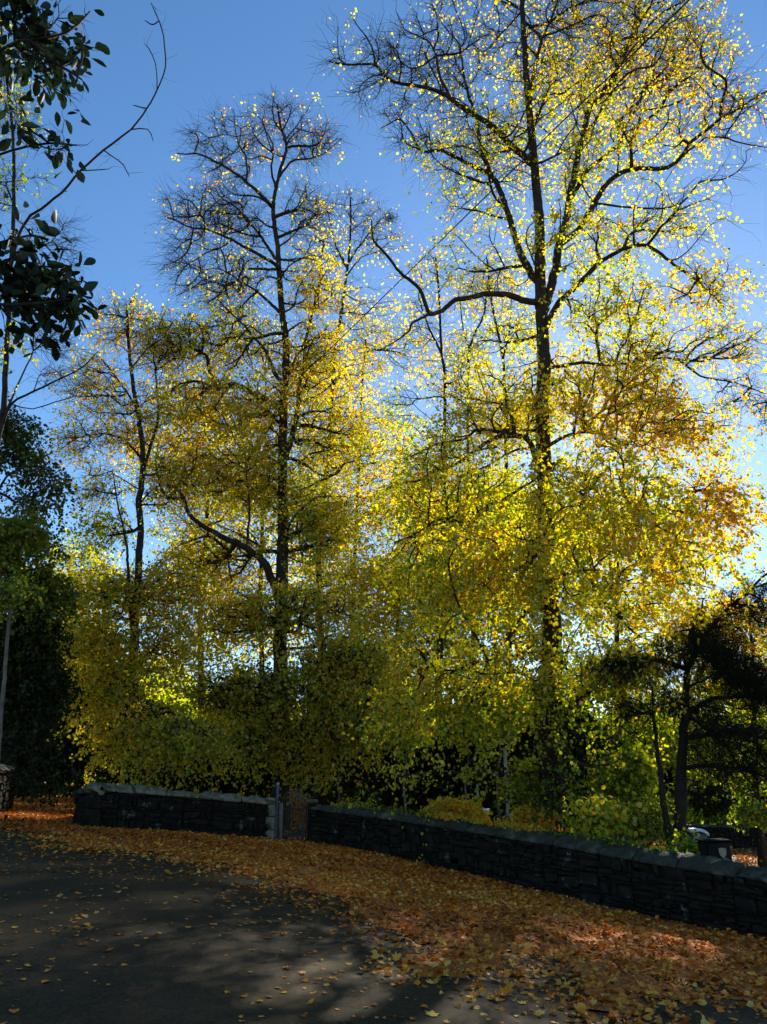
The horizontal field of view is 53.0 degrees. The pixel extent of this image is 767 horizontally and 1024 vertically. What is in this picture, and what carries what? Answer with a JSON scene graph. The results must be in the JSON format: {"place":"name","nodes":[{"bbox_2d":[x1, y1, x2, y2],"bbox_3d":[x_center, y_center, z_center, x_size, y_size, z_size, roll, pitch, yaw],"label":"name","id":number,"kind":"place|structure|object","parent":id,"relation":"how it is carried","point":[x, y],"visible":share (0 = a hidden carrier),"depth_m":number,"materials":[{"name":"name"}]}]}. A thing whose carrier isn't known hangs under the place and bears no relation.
{"place":"outdoors","nodes":[
{"label":"outdoors","id":0,"kind":"place"},
{"bbox_2d":[0,826,766,1023],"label":"road","id":1,"kind":"structure","parent":0,"point":[149,983],"depth_m":7.15,"materials":[{"name":"grey asphalt"}]},
{"bbox_2d":[0,796,766,1023],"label":"fallen leaves","id":2,"kind":"object","parent":1,"relation":"on","point":[582,1008],"visible":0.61,"depth_m":11.17,"materials":[{"name":"brown plant"}]},
{"bbox_2d":[0,795,766,1015],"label":"leaf mat","id":3,"kind":"object","parent":1,"relation":"on","point":[597,963],"visible":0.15,"depth_m":10.74,"materials":[{"name":"brown plant"}]},
{"bbox_2d":[0,0,766,719],"label":"sky","id":4,"kind":"structure","parent":0,"point":[224,49],"materials":[{"name":"blue"}]},
{"bbox_2d":[287,0,689,388],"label":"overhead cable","id":5,"kind":"object","parent":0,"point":[656,31],"visible":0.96,"depth_m":20.78,"materials":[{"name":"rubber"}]},
{"bbox_2d":[274,820,759,866],"bbox_3d":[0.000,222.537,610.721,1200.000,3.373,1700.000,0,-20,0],"label":"ground","id":6,"kind":"structure","parent":0,"point":[291,833],"depth_m":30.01,"materials":[{"name":"brown plant"}]},
{"bbox_2d":[0,764,17,811],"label":"stone wall","id":7,"kind":"structure","parent":6,"relation":"on","point":[5,794],"depth_m":24.55,"materials":[{"name":"grey stone"}]},
{"bbox_2d":[0,561,47,825],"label":"birch sapling","id":8,"kind":"object","parent":6,"relation":"on","point":[8,602],"visible":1,"depth_m":18.21,"materials":[{"name":"green plant"}]},
{"bbox_2d":[0,391,91,820],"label":"evergreen tree","id":9,"kind":"object","parent":6,"relation":"on","point":[36,681],"visible":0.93,"depth_m":20.66,"materials":[{"name":"green plant"}]},
{"bbox_2d":[0,714,93,800],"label":"evergreen shrub","id":10,"kind":"object","parent":6,"relation":"on","point":[20,761],"visible":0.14,"depth_m":32.68,"materials":[{"name":"green plant"}]},
{"bbox_2d":[0,0,109,360],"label":"laurel tree","id":11,"kind":"object","parent":6,"relation":"on","point":[29,284],"visible":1,"depth_m":5.83,"materials":[{"name":"green plant"}]},
{"bbox_2d":[22,528,134,783],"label":"woodland tree","id":12,"kind":"object","parent":6,"relation":"on","point":[80,556],"visible":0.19,"depth_m":49.12,"materials":[{"name":"yellow plant"}]},
{"bbox_2d":[52,623,123,796],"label":"evergreen shrub","id":13,"kind":"object","parent":6,"relation":"on","point":[72,665],"visible":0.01,"depth_m":42.38,"materials":[{"name":"green plant"}]},
{"bbox_2d":[0,3,176,725],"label":"bare tree","id":14,"kind":"object","parent":6,"relation":"on","point":[4,409],"visible":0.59,"depth_m":14.57,"materials":[{"name":"green plant"}]},
{"bbox_2d":[22,656,158,804],"bbox_3d":[-12.891,9.182,32.899,5.834,6.562,4.380,-2,-20,4],"label":"evergreen shrub","id":15,"kind":"object","parent":6,"relation":"on","point":[66,750],"visible":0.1,"depth_m":32.00,"materials":[{"name":"green plant"}]},
{"bbox_2d":[80,781,105,826],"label":"wall end pier","id":16,"kind":"structure","parent":6,"relation":"on","point":[91,814],"depth_m":20.56,"materials":[{"name":"stone"}]},
{"bbox_2d":[72,783,134,824],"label":"stone wall","id":17,"kind":"structure","parent":6,"relation":"on","point":[79,800],"depth_m":20.91,"materials":[{"name":"grey stone"}]},
{"bbox_2d":[87,696,161,782],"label":"evergreen shrub","id":18,"kind":"object","parent":6,"relation":"on","point":[149,704],"visible":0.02,"depth_m":36.00,"materials":[{"name":"green plant"}]},
{"bbox_2d":[93,691,188,783],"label":"evergreen shrub","id":19,"kind":"object","parent":6,"relation":"on","point":[162,708],"depth_m":42.13,"materials":[{"name":"green plant"}]},
{"bbox_2d":[31,284,265,795],"bbox_3d":[-8.301,0.630,27.441,9.892,20.977,5.672,-7,-21,20],"label":"lime tree","id":20,"kind":"object","parent":6,"relation":"on","point":[140,733],"visible":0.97,"depth_m":26.35,"materials":[{"name":"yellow plant"}]},
{"bbox_2d":[113,721,238,798],"bbox_3d":[-8.547,10.665,32.301,5.080,4.008,3.869,0,-20,0],"label":"evergreen shrub","id":21,"kind":"object","parent":6,"relation":"on","point":[201,788],"visible":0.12,"depth_m":31.51,"materials":[{"name":"green plant"}]},
{"bbox_2d":[97,783,268,837],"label":"stone wall","id":22,"kind":"structure","parent":6,"relation":"on","point":[127,806],"depth_m":21.66,"materials":[{"name":"grey stone"}]},
{"bbox_2d":[109,361,297,797],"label":"woodland tree","id":23,"kind":"object","parent":6,"relation":"on","point":[166,531],"visible":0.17,"depth_m":41.90,"materials":[{"name":"yellow plant"}]},
{"bbox_2d":[188,706,250,791],"bbox_3d":[-6.499,9.598,29.444,2.842,4.410,2.274,0,-20,0],"label":"sapling","id":24,"kind":"object","parent":6,"relation":"on","point":[221,723],"visible":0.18,"depth_m":29.67,"materials":[{"name":"green plant"}]},
{"bbox_2d":[206,750,262,796],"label":"evergreen shrub","id":25,"kind":"object","parent":6,"relation":"on","point":[229,787],"visible":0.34,"depth_m":32.92,"materials":[{"name":"green plant"}]},
{"bbox_2d":[205,659,291,749],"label":"evergreen shrub","id":26,"kind":"object","parent":6,"relation":"on","point":[247,714],"visible":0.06,"depth_m":42.67,"materials":[{"name":"green plant"}]},
{"bbox_2d":[265,797,276,838],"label":"gate pier","id":27,"kind":"structure","parent":6,"relation":"on","point":[270,821],"depth_m":22.10,"materials":[{"name":"stone"}]},
{"bbox_2d":[248,723,303,797],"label":"evergreen shrub","id":28,"kind":"object","parent":6,"relation":"on","point":[267,778],"visible":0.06,"depth_m":35.65,"materials":[{"name":"green plant"}]},
{"bbox_2d":[274,782,279,838],"bbox_3d":[-3.096,8.720,22.311,0.095,1.660,0.100,0,-20,0],"label":"metal post","id":29,"kind":"object","parent":6,"relation":"on","point":[277,803],"visible":0.81,"depth_m":22.32,"materials":[{"name":"grey metal"}]},
{"bbox_2d":[113,82,441,829],"bbox_3d":[-4.540,-5.260,32.782,13.557,35.246,8.289,0,-20,0],"label":"lime tree","id":30,"kind":"object","parent":6,"relation":"on","point":[326,676],"visible":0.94,"depth_m":31.01,"materials":[{"name":"yellow plant"}]},
{"bbox_2d":[277,803,282,838],"bbox_3d":[-2.996,9.041,22.353,0.126,1.104,0.124,0,-20,0],"label":"hinge post","id":31,"kind":"object","parent":6,"relation":"on","point":[280,821],"visible":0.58,"depth_m":22.33,"materials":[{"name":"stone"}]},
{"bbox_2d":[282,790,304,838],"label":"iron gate","id":32,"kind":"structure","parent":31,"relation":"attached to","point":[290,813],"depth_m":22.49,"materials":[{"name":"black metal"}]},
{"bbox_2d":[289,787,306,829],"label":"shrub","id":33,"kind":"object","parent":6,"relation":"on","point":[294,814],"visible":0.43,"depth_m":28.20,"materials":[{"name":"plant"}]},
{"bbox_2d":[14,749,588,835],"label":"hedge","id":34,"kind":"object","parent":6,"relation":"on","point":[97,778],"visible":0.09,"depth_m":41.59,"materials":[{"name":"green plant"}]},
{"bbox_2d":[289,704,318,824],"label":"sapling","id":35,"kind":"object","parent":6,"relation":"on","point":[302,740],"visible":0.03,"depth_m":31.66,"materials":[{"name":"green plant"}]},
{"bbox_2d":[204,308,409,796],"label":"woodland tree","id":36,"kind":"object","parent":6,"relation":"on","point":[291,647],"visible":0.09,"depth_m":46.05,"materials":[{"name":"yellow plant"}]},
{"bbox_2d":[305,799,318,841],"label":"gate pier","id":37,"kind":"structure","parent":6,"relation":"on","point":[310,805],"depth_m":22.43,"materials":[{"name":"stone"}]},
{"bbox_2d":[298,783,314,839],"bbox_3d":[-2.275,8.722,22.470,0.497,1.548,0.028,0,-20,0],"label":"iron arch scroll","id":38,"kind":"object","parent":37,"relation":"attached to","point":[307,804],"visible":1,"depth_m":22.57,"materials":[{"name":"black metal"}]},
{"bbox_2d":[289,730,347,804],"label":"evergreen shrub","id":39,"kind":"object","parent":6,"relation":"on","point":[312,780],"visible":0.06,"depth_m":34.74,"materials":[{"name":"green plant"}]},
{"bbox_2d":[309,708,369,803],"bbox_3d":[-1.690,9.776,29.340,2.438,4.887,2.541,-6,-21,17],"label":"sapling","id":40,"kind":"object","parent":6,"relation":"on","point":[338,780],"visible":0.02,"depth_m":29.31,"materials":[{"name":"green plant"}]},
{"bbox_2d":[267,169,423,804],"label":"woodland tree","id":41,"kind":"object","parent":6,"relation":"on","point":[366,577],"visible":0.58,"depth_m":42.62,"materials":[{"name":"yellow plant"}]},
{"bbox_2d":[378,208,398,225],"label":"bird nest","id":42,"kind":"object","parent":41,"relation":"on","point":[390,218],"visible":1,"depth_m":44.38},
{"bbox_2d":[293,648,405,713],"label":"evergreen shrub","id":43,"kind":"object","parent":6,"relation":"on","point":[356,687],"depth_m":42.42,"materials":[{"name":"green plant"}]},
{"bbox_2d":[331,795,381,809],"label":"shrub","id":44,"kind":"object","parent":6,"relation":"on","point":[363,803],"visible":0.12,"depth_m":24.65,"materials":[{"name":"green plant"}]},
{"bbox_2d":[319,691,435,809],"bbox_3d":[-0.354,10.774,33.370,5.304,5.965,3.982,0,-20,0],"label":"evergreen shrub","id":45,"kind":"object","parent":6,"relation":"on","point":[351,783],"visible":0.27,"depth_m":32.59,"materials":[{"name":"green plant"}]},
{"bbox_2d":[325,313,443,802],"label":"woodland tree","id":46,"kind":"object","parent":6,"relation":"on","point":[393,351],"visible":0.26,"depth_m":46.50,"materials":[{"name":"yellow plant"}]},
{"bbox_2d":[52,649,766,832],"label":"distant wood","id":47,"kind":"object","parent":6,"relation":"on","point":[702,819],"visible":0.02,"depth_m":64.64,"materials":[{"name":"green plant"}]},
{"bbox_2d":[372,701,451,813],"bbox_3d":[0.873,8.089,23.570,2.544,4.582,1.885,0,-20,0],"label":"sapling","id":48,"kind":"object","parent":6,"relation":"on","point":[405,741],"visible":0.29,"depth_m":23.80,"materials":[{"name":"green plant"}]},
{"bbox_2d":[356,244,500,724],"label":"woodland tree","id":49,"kind":"object","parent":6,"relation":"on","point":[440,649],"visible":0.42,"depth_m":40.60,"materials":[{"name":"yellow plant"}]},
{"bbox_2d":[328,544,528,809],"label":"woodland tree","id":50,"kind":"object","parent":6,"relation":"on","point":[382,620],"visible":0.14,"depth_m":41.74,"materials":[{"name":"yellow plant"}]},
{"bbox_2d":[371,737,485,814],"bbox_3d":[2.098,12.313,34.838,5.588,4.408,4.256,-8,-21,21],"label":"evergreen shrub","id":51,"kind":"object","parent":6,"relation":"on","point":[389,798],"visible":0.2,"depth_m":33.76,"materials":[{"name":"green plant"}]},
{"bbox_2d":[420,792,496,824],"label":"shrub","id":52,"kind":"object","parent":6,"relation":"on","point":[449,803],"visible":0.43,"depth_m":20.67,"materials":[{"name":"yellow plant"}]},
{"bbox_2d":[422,707,514,808],"bbox_3d":[3.912,11.405,34.033,3.981,5.965,5.304,18,-27,-41],"label":"evergreen shrub","id":53,"kind":"object","parent":6,"relation":"on","point":[452,762],"visible":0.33,"depth_m":33.11,"materials":[{"name":"green plant"}]},
{"bbox_2d":[428,692,509,799],"bbox_3d":[2.752,8.349,24.517,2.599,5.115,2.438,0,-20,0],"label":"sapling","id":54,"kind":"object","parent":6,"relation":"on","point":[455,742],"visible":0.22,"depth_m":24.81,"materials":[{"name":"green plant"}]},
{"bbox_2d":[416,264,523,808],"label":"woodland tree","id":55,"kind":"object","parent":6,"relation":"on","point":[467,360],"visible":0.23,"depth_m":45.30,"materials":[{"name":"yellow plant"}]},
{"bbox_2d":[365,468,595,647],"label":"woodland tree","id":56,"kind":"object","parent":6,"relation":"on","point":[448,536],"visible":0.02,"depth_m":53.65,"materials":[{"name":"yellow plant"}]},
{"bbox_2d":[459,683,535,822],"bbox_3d":[3.100,7.108,20.874,2.212,4.992,2.188,-11,-23,28],"label":"sapling","id":57,"kind":"object","parent":6,"relation":"on","point":[504,739],"visible":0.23,"depth_m":21.01,"materials":[{"name":"green plant"}]},
{"bbox_2d":[503,747,509,819],"bbox_3d":[3.242,7.762,20.056,0.096,3.121,0.096,-8,-21,21],"label":"metal pole","id":58,"kind":"object","parent":6,"relation":"on","point":[505,771],"visible":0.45,"depth_m":20.34,"materials":[{"name":"metal"}]},
{"bbox_2d":[475,676,538,804],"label":"evergreen shrub","id":59,"kind":"object","parent":6,"relation":"on","point":[512,695],"depth_m":37.72,"materials":[{"name":"green plant"}]},
{"bbox_2d":[459,248,585,809],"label":"woodland tree","id":60,"kind":"object","parent":6,"relation":"on","point":[500,416],"visible":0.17,"depth_m":40.24,"materials":[{"name":"yellow plant"}]},
{"bbox_2d":[493,801,568,831],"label":"shrub","id":61,"kind":"object","parent":6,"relation":"on","point":[513,816],"visible":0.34,"depth_m":17.60,"materials":[{"name":"green plant"}]},
{"bbox_2d":[496,756,566,811],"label":"shrub","id":62,"kind":"object","parent":6,"relation":"on","point":[527,800],"visible":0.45,"depth_m":18.93,"materials":[{"name":"green plant"}]},
{"bbox_2d":[306,0,766,864],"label":"lime tree","id":63,"kind":"object","parent":6,"relation":"on","point":[548,702],"visible":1,"depth_m":20.10,"materials":[{"name":"yellow plant"}]},
{"bbox_2d":[309,803,766,938],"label":"stone wall","id":64,"kind":"structure","parent":6,"relation":"on","point":[712,892],"depth_m":14.70,"materials":[{"name":"grey stone"}]},
{"bbox_2d":[340,799,448,817],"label":"wall ivy","id":65,"kind":"object","parent":64,"relation":"on","point":[391,809],"depth_m":20.56,"materials":[{"name":"green plant"}]},
{"bbox_2d":[420,808,555,832],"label":"wall bramble","id":66,"kind":"object","parent":64,"relation":"on","point":[504,825],"depth_m":17.43,"materials":[{"name":"green plant"}]},
{"bbox_2d":[539,827,700,855],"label":"wall fern","id":67,"kind":"object","parent":64,"relation":"on","point":[622,841],"depth_m":14.41,"materials":[{"name":"green plant"}]},
{"bbox_2d":[495,695,619,811],"bbox_3d":[7.078,10.513,31.256,5.028,6.405,4.185,0,-20,0],"label":"evergreen shrub","id":68,"kind":"object","parent":6,"relation":"on","point":[578,754],"visible":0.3,"depth_m":30.73,"materials":[{"name":"green plant"}]},
{"bbox_2d":[554,785,656,846],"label":"shrub","id":69,"kind":"object","parent":6,"relation":"on","point":[607,814],"visible":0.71,"depth_m":15.73,"materials":[{"name":"green plant"}]},
{"bbox_2d":[561,748,669,831],"bbox_3d":[9.274,12.245,32.769,5.588,4.408,4.256,-3,-20,7],"label":"evergreen shrub","id":70,"kind":"object","parent":6,"relation":"on","point":[573,814],"visible":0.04,"depth_m":31.92,"materials":[{"name":"green plant"}]},
{"bbox_2d":[583,741,673,818],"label":"shrub","id":71,"kind":"object","parent":6,"relation":"on","point":[592,782],"visible":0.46,"depth_m":18.09,"materials":[{"name":"green plant"}]},
{"bbox_2d":[534,486,740,842],"bbox_3d":[10.902,6.451,33.944,10.593,16.383,5.950,0,-20,0],"label":"woodland tree","id":72,"kind":"object","parent":6,"relation":"on","point":[639,609],"visible":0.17,"depth_m":33.78,"materials":[{"name":"yellow plant"}]},
{"bbox_2d":[603,782,680,851],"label":"shrub","id":73,"kind":"object","parent":6,"relation":"on","point":[651,819],"visible":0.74,"depth_m":15.88,"materials":[{"name":"green plant"}]},
{"bbox_2d":[596,706,697,816],"bbox_3d":[11.911,12.085,35.889,4.778,7.158,6.364,-1,-20,3],"label":"evergreen shrub","id":74,"kind":"object","parent":6,"relation":"on","point":[671,790],"visible":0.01,"depth_m":34.30,"materials":[{"name":"green plant"}]},
{"bbox_2d":[573,573,766,845],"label":"yew tree","id":75,"kind":"object","parent":6,"relation":"on","point":[724,660],"visible":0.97,"depth_m":16.17,"materials":[{"name":"green plant"}]},
{"bbox_2d":[648,695,715,817],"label":"evergreen shrub","id":76,"kind":"object","parent":6,"relation":"on","point":[693,795],"visible":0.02,"depth_m":38.69,"materials":[{"name":"green plant"}]},
{"bbox_2d":[663,827,704,854],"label":"shrub","id":77,"kind":"object","parent":6,"relation":"on","point":[684,844],"visible":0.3,"depth_m":14.59,"materials":[{"name":"green plant"}]},
{"bbox_2d":[687,828,709,842],"bbox_3d":[6.186,6.946,14.928,0.323,1.512,0.340,0,-20,0],"label":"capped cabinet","id":78,"kind":"object","parent":6,"relation":"on","point":[703,833],"visible":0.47,"depth_m":15.02,"materials":[{"name":"metal"}]},
{"bbox_2d":[644,593,766,866],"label":"woodland tree","id":79,"kind":"object","parent":6,"relation":"on","point":[749,792],"visible":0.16,"depth_m":30.46,"materials":[{"name":"green plant"}]},
{"bbox_2d":[686,757,740,824],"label":"evergreen shrub","id":80,"kind":"object","parent":6,"relation":"on","point":[713,810],"visible":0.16,"depth_m":45.57,"materials":[{"name":"green plant"}]},
{"bbox_2d":[695,838,731,860],"bbox_3d":[5.997,6.584,13.783,0.486,1.346,0.486,0,-20,0],"label":"litter bin","id":81,"kind":"object","parent":6,"relation":"on","point":[720,848],"visible":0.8,"depth_m":13.77,"materials":[{"name":"black plastic"}]},
{"bbox_2d":[663,823,766,848],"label":"stone wall","id":82,"kind":"structure","parent":6,"relation":"on","point":[725,832],"depth_m":41.48,"materials":[{"name":"grey stone"}]},
{"bbox_2d":[727,798,766,866],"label":"shrub","id":83,"kind":"object","parent":6,"relation":"on","point":[754,811],"visible":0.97,"depth_m":27.65,"materials":[{"name":"green plant"}]},
{"bbox_2d":[727,734,766,825],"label":"evergreen shrub","id":84,"kind":"object","parent":6,"relation":"on","point":[741,791],"visible":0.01,"depth_m":47.27,"materials":[{"name":"green plant"}]},
{"bbox_2d":[732,790,766,825],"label":"evergreen shrub","id":85,"kind":"object","parent":6,"relation":"on","point":[749,801],"visible":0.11,"depth_m":47.52,"materials":[{"name":"green plant"}]},
{"bbox_2d":[735,391,766,610],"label":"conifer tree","id":86,"kind":"object","parent":6,"relation":"on","point":[763,590],"visible":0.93,"depth_m":16.59,"materials":[{"name":"green plant"}]}
]}

